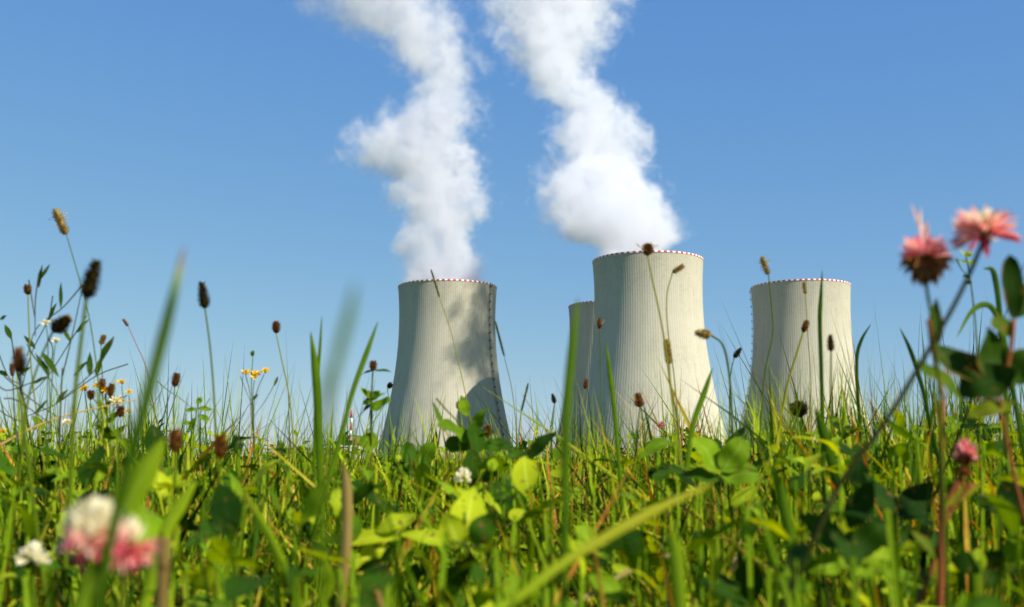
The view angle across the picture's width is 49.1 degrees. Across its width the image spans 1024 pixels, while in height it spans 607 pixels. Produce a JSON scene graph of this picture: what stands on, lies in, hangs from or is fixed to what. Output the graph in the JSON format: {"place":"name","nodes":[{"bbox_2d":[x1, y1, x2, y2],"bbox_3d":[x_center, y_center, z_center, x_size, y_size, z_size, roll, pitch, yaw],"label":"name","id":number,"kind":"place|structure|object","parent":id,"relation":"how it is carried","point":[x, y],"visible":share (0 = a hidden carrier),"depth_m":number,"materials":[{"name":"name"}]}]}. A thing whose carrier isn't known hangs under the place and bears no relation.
{"place":"outdoors","nodes":[
{"label":"outdoors","id":0,"kind":"place"},
{"bbox_2d":[264,448,347,460],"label":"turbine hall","id":1,"kind":"structure","parent":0,"point":[345,449],"depth_m":1140.05,"materials":[{"name":"grey glass"}]},
{"bbox_2d":[341,438,362,457],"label":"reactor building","id":2,"kind":"structure","parent":0,"point":[351,446],"depth_m":1240.20,"materials":[{"name":"grey concrete"}]},
{"bbox_2d":[2,418,1017,606],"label":"dry straws","id":3,"kind":"object","parent":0,"point":[511,522],"visible":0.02,"depth_m":0.86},
{"bbox_2d":[0,0,1023,457],"label":"sky","id":4,"kind":"structure","parent":0,"point":[297,153],"materials":[{"name":"blue"}]},
{"bbox_3d":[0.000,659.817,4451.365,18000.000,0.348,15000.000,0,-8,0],"label":"ground","id":5,"kind":"structure","parent":0,"visible":0},
{"bbox_2d":[0,428,9,505],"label":"yellow flower","id":6,"kind":"object","parent":5,"relation":"on","point":[1,431],"visible":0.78,"depth_m":1.14,"materials":[{"name":"green plant"}]},
{"bbox_2d":[9,363,17,479],"bbox_3d":[-0.521,0.264,1.174,0.039,0.405,0.007,0,-8,0],"label":"withered clover","id":7,"kind":"object","parent":5,"relation":"on","point":[12,372],"visible":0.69,"depth_m":1.20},
{"bbox_2d":[9,346,47,606],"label":"plantain","id":8,"kind":"object","parent":5,"relation":"on","point":[18,365],"visible":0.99,"depth_m":0.55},
{"bbox_2d":[14,540,51,606],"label":"clover flower","id":9,"kind":"object","parent":5,"relation":"on","point":[31,551],"visible":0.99,"depth_m":0.49,"materials":[{"name":"beige plant"}]},
{"bbox_2d":[4,314,71,601],"bbox_3d":[-0.317,0.202,0.729,0.042,0.396,0.014,0,-8,0],"label":"plantain","id":10,"kind":"object","parent":5,"relation":"on","point":[59,325],"visible":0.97,"depth_m":0.75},
{"bbox_2d":[23,283,53,531],"bbox_3d":[-0.449,0.215,1.080,0.075,0.475,0.010,0,-8,0],"label":"plantain","id":11,"kind":"object","parent":5,"relation":"on","point":[26,290],"visible":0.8,"depth_m":1.10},
{"bbox_2d":[39,319,49,606],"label":"white flower","id":12,"kind":"object","parent":5,"relation":"on","point":[45,322],"visible":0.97,"depth_m":0.95,"materials":[{"name":"beige plant"}]},
{"bbox_2d":[42,337,59,552],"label":"white flower","id":13,"kind":"object","parent":5,"relation":"on","point":[56,339],"visible":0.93,"depth_m":0.95,"materials":[{"name":"beige plant"}]},
{"bbox_2d":[0,264,113,498],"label":"bedstraw plant","id":14,"kind":"object","parent":5,"relation":"on","point":[88,363],"visible":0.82,"depth_m":1.00,"materials":[{"name":"green plant"}]},
{"bbox_2d":[0,296,127,500],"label":"bedstraw plant","id":15,"kind":"object","parent":5,"relation":"on","point":[8,332],"visible":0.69,"depth_m":1.15,"materials":[{"name":"green plant"}]},
{"bbox_2d":[61,418,70,468],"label":"white flower","id":16,"kind":"object","parent":5,"relation":"on","point":[64,421],"visible":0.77,"depth_m":1.14,"materials":[{"name":"beige plant"}]},
{"bbox_2d":[0,400,135,445],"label":"dry stalk","id":17,"kind":"object","parent":5,"relation":"on","point":[13,437],"visible":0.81,"depth_m":1.07,"materials":[{"name":"plant"}]},
{"bbox_2d":[49,208,106,480],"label":"timothy grass","id":18,"kind":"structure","parent":5,"relation":"on","point":[61,225],"depth_m":1.02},
{"bbox_2d":[61,258,102,606],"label":"plantain","id":19,"kind":"object","parent":5,"relation":"on","point":[89,283],"visible":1,"depth_m":0.52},
{"bbox_2d":[79,385,88,458],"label":"yellow flower","id":20,"kind":"object","parent":5,"relation":"on","point":[83,388],"visible":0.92,"depth_m":1.15,"materials":[{"name":"green plant"}]},
{"bbox_2d":[86,390,95,453],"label":"withered clover","id":21,"kind":"object","parent":5,"relation":"on","point":[91,394],"visible":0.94,"depth_m":1.15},
{"bbox_2d":[53,494,132,606],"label":"clover flower","id":22,"kind":"object","parent":5,"relation":"on","point":[85,526],"visible":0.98,"depth_m":0.25,"materials":[{"name":"beige plant"}]},
{"bbox_2d":[93,382,99,445],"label":"yellow flower","id":23,"kind":"object","parent":5,"relation":"on","point":[95,384],"visible":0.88,"depth_m":1.15,"materials":[{"name":"green plant"}]},
{"bbox_2d":[97,378,106,483],"bbox_3d":[-0.408,0.267,1.123,0.035,0.385,0.010,0,-8,0],"label":"withered clover","id":24,"kind":"object","parent":5,"relation":"on","point":[102,382],"visible":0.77,"depth_m":1.15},
{"bbox_2d":[98,334,105,439],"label":"plantain","id":25,"kind":"object","parent":5,"relation":"on","point":[102,339],"visible":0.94,"depth_m":1.41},
{"bbox_2d":[86,392,126,447],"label":"ragwort plant","id":26,"kind":"object","parent":5,"relation":"on","point":[104,409],"visible":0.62,"depth_m":1.15,"materials":[{"name":"green plant"}]},
{"bbox_2d":[106,383,115,454],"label":"withered clover","id":27,"kind":"object","parent":5,"relation":"on","point":[110,389],"visible":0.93,"depth_m":1.15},
{"bbox_2d":[108,395,124,426],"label":"white flower","id":28,"kind":"object","parent":5,"relation":"on","point":[119,399],"visible":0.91,"depth_m":1.15,"materials":[{"name":"beige plant"}]},
{"bbox_2d":[71,438,163,606],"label":"grass blade","id":29,"kind":"object","parent":5,"relation":"on","point":[145,473],"depth_m":0.35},
{"bbox_2d":[116,405,124,466],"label":"withered clover","id":30,"kind":"object","parent":5,"relation":"on","point":[119,411],"visible":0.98,"depth_m":1.14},
{"bbox_2d":[117,379,125,456],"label":"yellow flower","id":31,"kind":"object","parent":5,"relation":"on","point":[121,381],"visible":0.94,"depth_m":1.15,"materials":[{"name":"green plant"}]},
{"bbox_2d":[124,389,132,436],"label":"yellow flower","id":32,"kind":"object","parent":5,"relation":"on","point":[129,391],"visible":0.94,"depth_m":1.15,"materials":[{"name":"green plant"}]},
{"bbox_2d":[101,515,161,606],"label":"clover flower","id":33,"kind":"object","parent":5,"relation":"on","point":[134,556],"visible":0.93,"depth_m":0.26,"materials":[{"name":"pink plant"}]},
{"bbox_2d":[92,246,184,606],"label":"grass blade","id":34,"kind":"object","parent":5,"relation":"on","point":[154,368],"depth_m":0.24,"materials":[{"name":"plant"}]},
{"bbox_2d":[122,319,156,422],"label":"couch grass","id":35,"kind":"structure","parent":5,"relation":"on","point":[125,322],"depth_m":1.21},
{"bbox_2d":[155,538,170,606],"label":"grass blade","id":36,"kind":"object","parent":5,"relation":"on","point":[163,565],"depth_m":0.33,"materials":[{"name":"plant"}]},
{"bbox_2d":[138,480,196,606],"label":"grass blade","id":37,"kind":"object","parent":5,"relation":"on","point":[176,511],"depth_m":0.41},
{"bbox_2d":[167,428,184,606],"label":"withered clover","id":38,"kind":"object","parent":5,"relation":"on","point":[175,440],"visible":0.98,"depth_m":0.59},
{"bbox_2d":[171,372,180,564],"bbox_3d":[-0.352,0.269,1.173,0.029,0.395,0.012,0,-8,0],"label":"withered clover","id":39,"kind":"object","parent":5,"relation":"on","point":[175,381],"visible":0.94,"depth_m":1.20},
{"bbox_2d":[158,382,212,465],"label":"weed plant","id":40,"kind":"object","parent":5,"relation":"on","point":[191,423],"visible":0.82,"depth_m":1.20,"materials":[{"name":"green plant"}]},
{"bbox_2d":[196,281,222,591],"bbox_3d":[-0.223,0.197,0.830,0.040,0.433,0.011,0,-8,0],"label":"plantain","id":41,"kind":"object","parent":5,"relation":"on","point":[204,299],"visible":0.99,"depth_m":0.86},
{"bbox_2d":[213,434,228,600],"bbox_3d":[-0.155,0.221,0.574,0.009,0.307,0.009,0,-8,0],"label":"withered clover","id":42,"kind":"object","parent":5,"relation":"on","point":[221,447],"visible":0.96,"depth_m":0.59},
{"bbox_2d":[241,368,257,494],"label":"yellow flower","id":43,"kind":"object","parent":5,"relation":"on","point":[246,372],"visible":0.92,"depth_m":1.20,"materials":[{"name":"green plant"}]},
{"bbox_2d":[250,370,260,498],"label":"yellow flower","id":44,"kind":"object","parent":5,"relation":"on","point":[255,373],"visible":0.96,"depth_m":1.20,"materials":[{"name":"green plant"}]},
{"bbox_2d":[240,350,277,494],"bbox_3d":[-0.271,0.257,1.175,0.041,0.417,0.003,0,-8,0],"label":"hawkweed stem","id":45,"kind":"object","parent":5,"relation":"on","point":[252,355],"visible":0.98,"depth_m":1.20,"materials":[{"name":"green plant"}]},
{"bbox_2d":[253,367,268,486],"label":"yellow flower","id":46,"kind":"object","parent":5,"relation":"on","point":[265,370],"visible":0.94,"depth_m":1.20,"materials":[{"name":"green plant"}]},
{"bbox_2d":[240,486,303,606],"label":"grass blade","id":47,"kind":"object","parent":5,"relation":"on","point":[272,542],"depth_m":0.44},
{"bbox_2d":[271,320,301,527],"bbox_3d":[-0.232,0.240,1.177,0.056,0.449,0.012,0,-8,0],"label":"withered clover","id":48,"kind":"object","parent":5,"relation":"on","point":[276,325],"visible":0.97,"depth_m":1.20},
{"bbox_2d":[308,318,321,593],"bbox_3d":[-0.157,0.213,0.879,0.007,0.411,0.001,0,-8,0],"label":"grass blade","id":49,"kind":"object","parent":5,"relation":"on","point":[319,361],"depth_m":0.89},
{"bbox_2d":[310,332,325,561],"bbox_3d":[-0.133,0.211,0.778,0.024,0.385,0.002,0,-8,0],"label":"grass blade","id":50,"kind":"object","parent":5,"relation":"on","point":[315,371],"depth_m":0.80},
{"bbox_2d":[314,281,355,606],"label":"grass blade","id":51,"kind":"object","parent":5,"relation":"on","point":[332,373],"depth_m":0.13,"materials":[{"name":"green plant"}]},
{"bbox_2d":[293,322,377,606],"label":"grass blade","id":52,"kind":"object","parent":5,"relation":"on","point":[352,393],"depth_m":0.80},
{"bbox_2d":[9,439,667,473],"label":"distant grass","id":53,"kind":"structure","parent":5,"relation":"on","point":[385,461],"depth_m":8.63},
{"bbox_2d":[335,462,352,606],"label":"grass blade","id":54,"kind":"object","parent":5,"relation":"on","point":[347,512],"depth_m":0.54,"materials":[{"name":"plant"}]},
{"bbox_2d":[350,410,352,437],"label":"chimney","id":55,"kind":"object","parent":5,"relation":"on","point":[351,417],"visible":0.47,"depth_m":1292.87,"materials":[{"name":"red paint"}]},
{"bbox_2d":[369,360,376,526],"bbox_3d":[-0.124,0.240,0.975,0.009,0.384,0.009,0,-8,0],"label":"withered clover","id":56,"kind":"object","parent":5,"relation":"on","point":[373,364],"visible":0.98,"depth_m":1.00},
{"bbox_2d":[360,369,390,508],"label":"clover plant","id":57,"kind":"object","parent":5,"relation":"on","point":[377,405],"visible":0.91,"depth_m":1.00,"materials":[{"name":"green plant"}]},
{"bbox_2d":[371,589,383,606],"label":"grass blade","id":58,"kind":"object","parent":5,"relation":"on","point":[376,595],"depth_m":0.49,"materials":[{"name":"plant"}]},
{"bbox_2d":[315,488,441,564],"bbox_3d":[-0.065,0.234,0.572,0.079,0.276,0.013,0,-8,0],"label":"broad leaf plant","id":59,"kind":"object","parent":5,"relation":"on","point":[373,546],"visible":0.63,"depth_m":0.59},
{"bbox_2d":[387,382,392,482],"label":"plantain","id":60,"kind":"object","parent":5,"relation":"on","point":[389,385],"visible":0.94,"depth_m":1.49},
{"bbox_2d":[359,432,436,519],"bbox_3d":[-0.101,0.272,0.970,0.069,0.319,0.011,0,-8,-2],"label":"clover plant","id":61,"kind":"object","parent":5,"relation":"on","point":[430,448],"visible":0.52,"depth_m":0.99,"materials":[{"name":"green plant"}]},
{"bbox_2d":[377,279,511,460],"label":"cooling tower","id":62,"kind":"structure","parent":5,"relation":"on","point":[425,343],"depth_m":901.89,"materials":[{"name":"concrete"}]},
{"bbox_2d":[430,270,470,424],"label":"couch grass","id":63,"kind":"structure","parent":5,"relation":"on","point":[434,281],"depth_m":1.31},
{"bbox_2d":[432,396,487,598],"bbox_3d":[-0.038,0.238,0.825,0.045,0.341,0.058,0,-8,0],"label":"clover plant","id":64,"kind":"object","parent":5,"relation":"on","point":[472,435],"visible":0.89,"depth_m":0.84,"materials":[{"name":"green plant"}]},
{"bbox_2d":[449,466,471,606],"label":"clover flower","id":65,"kind":"object","parent":5,"relation":"on","point":[459,475],"visible":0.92,"depth_m":0.79,"materials":[{"name":"beige plant"}]},
{"bbox_2d":[456,401,464,487],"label":"withered clover","id":66,"kind":"object","parent":5,"relation":"on","point":[460,426],"visible":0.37,"depth_m":1.09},
{"bbox_2d":[438,486,496,606],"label":"broad leaf plant","id":67,"kind":"object","parent":5,"relation":"on","point":[467,519],"visible":0.78,"depth_m":0.54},
{"bbox_2d":[482,424,494,456],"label":"withered clover","id":68,"kind":"object","parent":5,"relation":"on","point":[488,428],"visible":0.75,"depth_m":1.09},
{"bbox_2d":[494,321,516,447],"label":"couch grass","id":69,"kind":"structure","parent":5,"relation":"on","point":[498,334],"depth_m":1.41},
{"bbox_2d":[0,265,1023,606],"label":"meadow grass","id":70,"kind":"structure","parent":5,"relation":"on","point":[822,593],"depth_m":0.83,"materials":[{"name":"plant"}]},
{"bbox_2d":[0,403,1023,606],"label":"broad leaf herbs","id":71,"kind":"object","parent":5,"relation":"on","point":[225,503],"visible":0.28,"depth_m":0.59,"materials":[{"name":"plant"}]},
{"bbox_2d":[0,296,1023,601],"bbox_3d":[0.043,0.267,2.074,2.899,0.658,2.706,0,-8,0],"label":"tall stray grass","id":72,"kind":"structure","parent":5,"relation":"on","point":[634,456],"depth_m":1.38,"materials":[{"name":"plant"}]},
{"bbox_2d":[0,413,1023,606],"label":"clover leaves","id":73,"kind":"object","parent":5,"relation":"on","point":[582,536],"visible":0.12,"depth_m":0.66,"materials":[{"name":"green plant"}]},
{"bbox_2d":[478,431,556,578],"bbox_3d":[0.003,0.250,0.818,0.059,0.313,0.048,7,-11,-39],"label":"clover plant","id":74,"kind":"object","parent":5,"relation":"on","point":[537,445],"visible":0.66,"depth_m":0.84,"materials":[{"name":"green plant"}]},
{"bbox_2d":[516,382,528,461],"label":"couch grass","id":75,"kind":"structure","parent":5,"relation":"on","point":[524,397],"depth_m":1.40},
{"bbox_2d":[549,394,556,489],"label":"plantain","id":76,"kind":"object","parent":5,"relation":"on","point":[553,400],"visible":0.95,"depth_m":1.29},
{"bbox_2d":[560,298,578,606],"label":"grass blade","id":77,"kind":"object","parent":5,"relation":"on","point":[565,432],"depth_m":0.38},
{"bbox_2d":[555,301,593,460],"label":"cooling tower","id":78,"kind":"structure","parent":5,"relation":"on","point":[585,330],"depth_m":1044.81,"materials":[{"name":"concrete"}]},
{"bbox_2d":[583,378,588,468],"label":"plantain","id":79,"kind":"object","parent":5,"relation":"on","point":[585,382],"visible":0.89,"depth_m":1.50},
{"bbox_2d":[595,318,604,527],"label":"plantain","id":80,"kind":"object","parent":5,"relation":"on","point":[599,323],"visible":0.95,"depth_m":1.30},
{"bbox_2d":[493,485,708,606],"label":"grass blade","id":81,"kind":"object","parent":5,"relation":"on","point":[555,568],"depth_m":0.35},
{"bbox_2d":[606,343,631,596],"bbox_3d":[0.088,0.221,0.878,0.025,0.384,0.001,0,-8,0],"label":"grass blade","id":82,"kind":"object","parent":5,"relation":"on","point":[615,417],"depth_m":0.90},
{"bbox_2d":[575,553,668,605],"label":"grass blade","id":83,"kind":"object","parent":5,"relation":"on","point":[591,593],"depth_m":0.58,"materials":[{"name":"plant"}]},
{"bbox_2d":[630,393,655,545],"bbox_3d":[0.120,0.252,0.973,0.030,0.350,0.016,0,-8,0],"label":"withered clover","id":84,"kind":"object","parent":5,"relation":"on","point":[638,401],"visible":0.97,"depth_m":0.99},
{"bbox_2d":[573,250,726,459],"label":"cooling tower","id":85,"kind":"structure","parent":5,"relation":"on","point":[627,312],"depth_m":802.26,"materials":[{"name":"concrete"}]},
{"bbox_2d":[656,421,665,467],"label":"clover flower","id":86,"kind":"object","parent":5,"relation":"on","point":[661,425],"visible":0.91,"depth_m":1.19,"materials":[{"name":"pink plant"}]},
{"bbox_2d":[636,242,693,565],"bbox_3d":[0.135,0.182,0.934,0.055,0.475,0.017,0,-8,0],"label":"plantain","id":87,"kind":"object","parent":5,"relation":"on","point":[647,248],"visible":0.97,"depth_m":0.96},
{"bbox_2d":[666,264,684,456],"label":"nodding grass","id":88,"kind":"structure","parent":5,"relation":"on","point":[678,268],"depth_m":1.11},
{"bbox_2d":[668,528,687,606],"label":"grass blade","id":89,"kind":"object","parent":5,"relation":"on","point":[676,561],"depth_m":0.35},
{"bbox_2d":[663,338,692,569],"bbox_3d":[0.151,0.228,0.977,0.033,0.397,0.010,0,-8,0],"label":"meadow foxtail","id":90,"kind":"object","parent":5,"relation":"on","point":[669,352],"visible":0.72,"depth_m":1.00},
{"bbox_2d":[669,368,712,576],"bbox_3d":[0.130,0.231,0.876,0.063,0.362,0.001,0,-8,0],"label":"grass blade","id":91,"kind":"object","parent":5,"relation":"on","point":[701,400],"depth_m":0.90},
{"bbox_2d":[694,328,734,519],"bbox_3d":[0.162,0.214,0.878,0.030,0.394,0.010,0,-8,0],"label":"plantain","id":92,"kind":"object","parent":5,"relation":"on","point":[705,334],"visible":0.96,"depth_m":0.90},
{"bbox_2d":[680,437,759,606],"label":"broad leaf plant","id":93,"kind":"object","parent":5,"relation":"on","point":[714,458],"visible":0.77,"depth_m":0.69,"materials":[{"name":"plant"}]},
{"bbox_2d":[727,347,740,536],"bbox_3d":[0.274,0.268,1.376,0.031,0.430,0.009,0,-8,0],"label":"plantain","id":94,"kind":"object","parent":5,"relation":"on","point":[736,354],"visible":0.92,"depth_m":1.40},
{"bbox_2d":[726,502,755,603],"bbox_3d":[0.145,0.267,0.770,0.053,0.259,0.001,0,-8,0],"label":"grass blade","id":95,"kind":"object","parent":5,"relation":"on","point":[734,564],"depth_m":0.78,"materials":[{"name":"plant"}]},
{"bbox_2d":[753,256,773,502],"bbox_3d":[0.248,0.197,1.133,0.045,0.500,0.013,0,-8,0],"label":"plantain","id":96,"kind":"object","parent":5,"relation":"on","point":[764,266],"visible":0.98,"depth_m":1.16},
{"bbox_2d":[755,319,809,537],"bbox_3d":[0.249,0.226,1.078,0.092,0.426,0.009,0,-8,0],"label":"plantain","id":97,"kind":"object","parent":5,"relation":"on","point":[804,327],"visible":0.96,"depth_m":1.10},
{"bbox_2d":[771,464,802,606],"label":"grass blade","id":98,"kind":"object","parent":5,"relation":"on","point":[784,509],"depth_m":0.49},
{"bbox_2d":[788,400,808,513],"bbox_3d":[0.255,0.254,0.974,0.020,0.340,0.020,0,-8,0],"label":"withered clover","id":99,"kind":"object","parent":5,"relation":"on","point":[803,410],"visible":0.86,"depth_m":0.99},
{"bbox_2d":[740,279,871,445],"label":"cooling tower","id":100,"kind":"structure","parent":5,"relation":"on","point":[789,304],"depth_m":919.58,"materials":[{"name":"concrete"}]},
{"bbox_2d":[802,281,810,456],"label":"timothy grass","id":101,"kind":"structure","parent":5,"relation":"on","point":[804,286],"depth_m":1.31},
{"bbox_2d":[818,272,825,512],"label":"grass blade","id":102,"kind":"object","parent":5,"relation":"on","point":[820,344],"depth_m":0.95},
{"bbox_2d":[826,334,834,599],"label":"plantain","id":103,"kind":"object","parent":5,"relation":"on","point":[830,344],"visible":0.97,"depth_m":0.85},
{"bbox_2d":[815,408,869,599],"bbox_3d":[0.233,0.228,0.725,0.062,0.320,0.002,0,-8,0],"label":"grass blade","id":104,"kind":"object","parent":5,"relation":"on","point":[824,434],"depth_m":0.74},
{"bbox_2d":[798,480,904,606],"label":"broad leaf plant","id":105,"kind":"object","parent":5,"relation":"on","point":[868,538],"visible":0.67,"depth_m":0.49,"materials":[{"name":"plant"}]},
{"bbox_2d":[855,324,870,443],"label":"grass blade","id":106,"kind":"object","parent":5,"relation":"on","point":[857,373],"depth_m":1.10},
{"bbox_2d":[863,472,937,596],"bbox_3d":[0.202,0.227,0.573,0.051,0.278,0.013,0,-8,0],"label":"broad leaf plant","id":107,"kind":"object","parent":5,"relation":"on","point":[912,497],"visible":0.42,"depth_m":0.59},
{"bbox_2d":[779,202,1022,606],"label":"clover flower","id":108,"kind":"object","parent":5,"relation":"on","point":[984,227],"visible":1,"depth_m":0.42,"materials":[{"name":"pink plant"}]},
{"bbox_2d":[898,204,955,606],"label":"clover flower","id":109,"kind":"object","parent":5,"relation":"on","point":[925,259],"visible":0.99,"depth_m":0.44,"materials":[{"name":"pink plant"}]},
{"bbox_2d":[900,328,955,533],"bbox_3d":[0.344,0.213,0.879,0.060,0.391,0.001,0,-8,0],"label":"grass blade","id":110,"kind":"object","parent":5,"relation":"on","point":[921,385],"depth_m":0.90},
{"bbox_2d":[917,464,972,604],"bbox_3d":[0.162,0.210,0.474,0.084,0.283,0.008,0,-8,0],"label":"clover flower","id":111,"kind":"object","parent":5,"relation":"on","point":[966,470],"visible":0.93,"depth_m":0.49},
{"bbox_2d":[934,438,978,605],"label":"clover flower","id":112,"kind":"object","parent":5,"relation":"on","point":[965,453],"visible":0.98,"depth_m":0.49,"materials":[{"name":"pink plant"}]},
{"bbox_2d":[910,255,1023,606],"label":"dock plant","id":113,"kind":"object","parent":5,"relation":"on","point":[991,371],"visible":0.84,"depth_m":0.46,"materials":[{"name":"green plant"}]},
{"bbox_2d":[956,250,981,528],"bbox_3d":[0.330,0.176,0.782,0.016,0.436,0.004,0,-8,0],"label":"flower","id":114,"kind":"object","parent":5,"relation":"on","point":[967,254],"visible":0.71,"depth_m":0.81,"materials":[{"name":"green plant"}]},
{"bbox_2d":[957,302,1012,602],"bbox_3d":[0.316,0.192,0.730,0.033,0.390,0.001,0,-8,0],"label":"grass blade","id":115,"kind":"object","parent":5,"relation":"on","point":[991,307],"depth_m":0.75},
{"bbox_2d":[968,480,1023,600],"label":"broad leaf plant","id":116,"kind":"object","parent":5,"relation":"on","point":[1005,490],"visible":0.68,"depth_m":0.54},
{"bbox_2d":[983,266,1023,464],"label":"grass blade","id":117,"kind":"object","parent":5,"relation":"on","point":[995,280],"depth_m":0.75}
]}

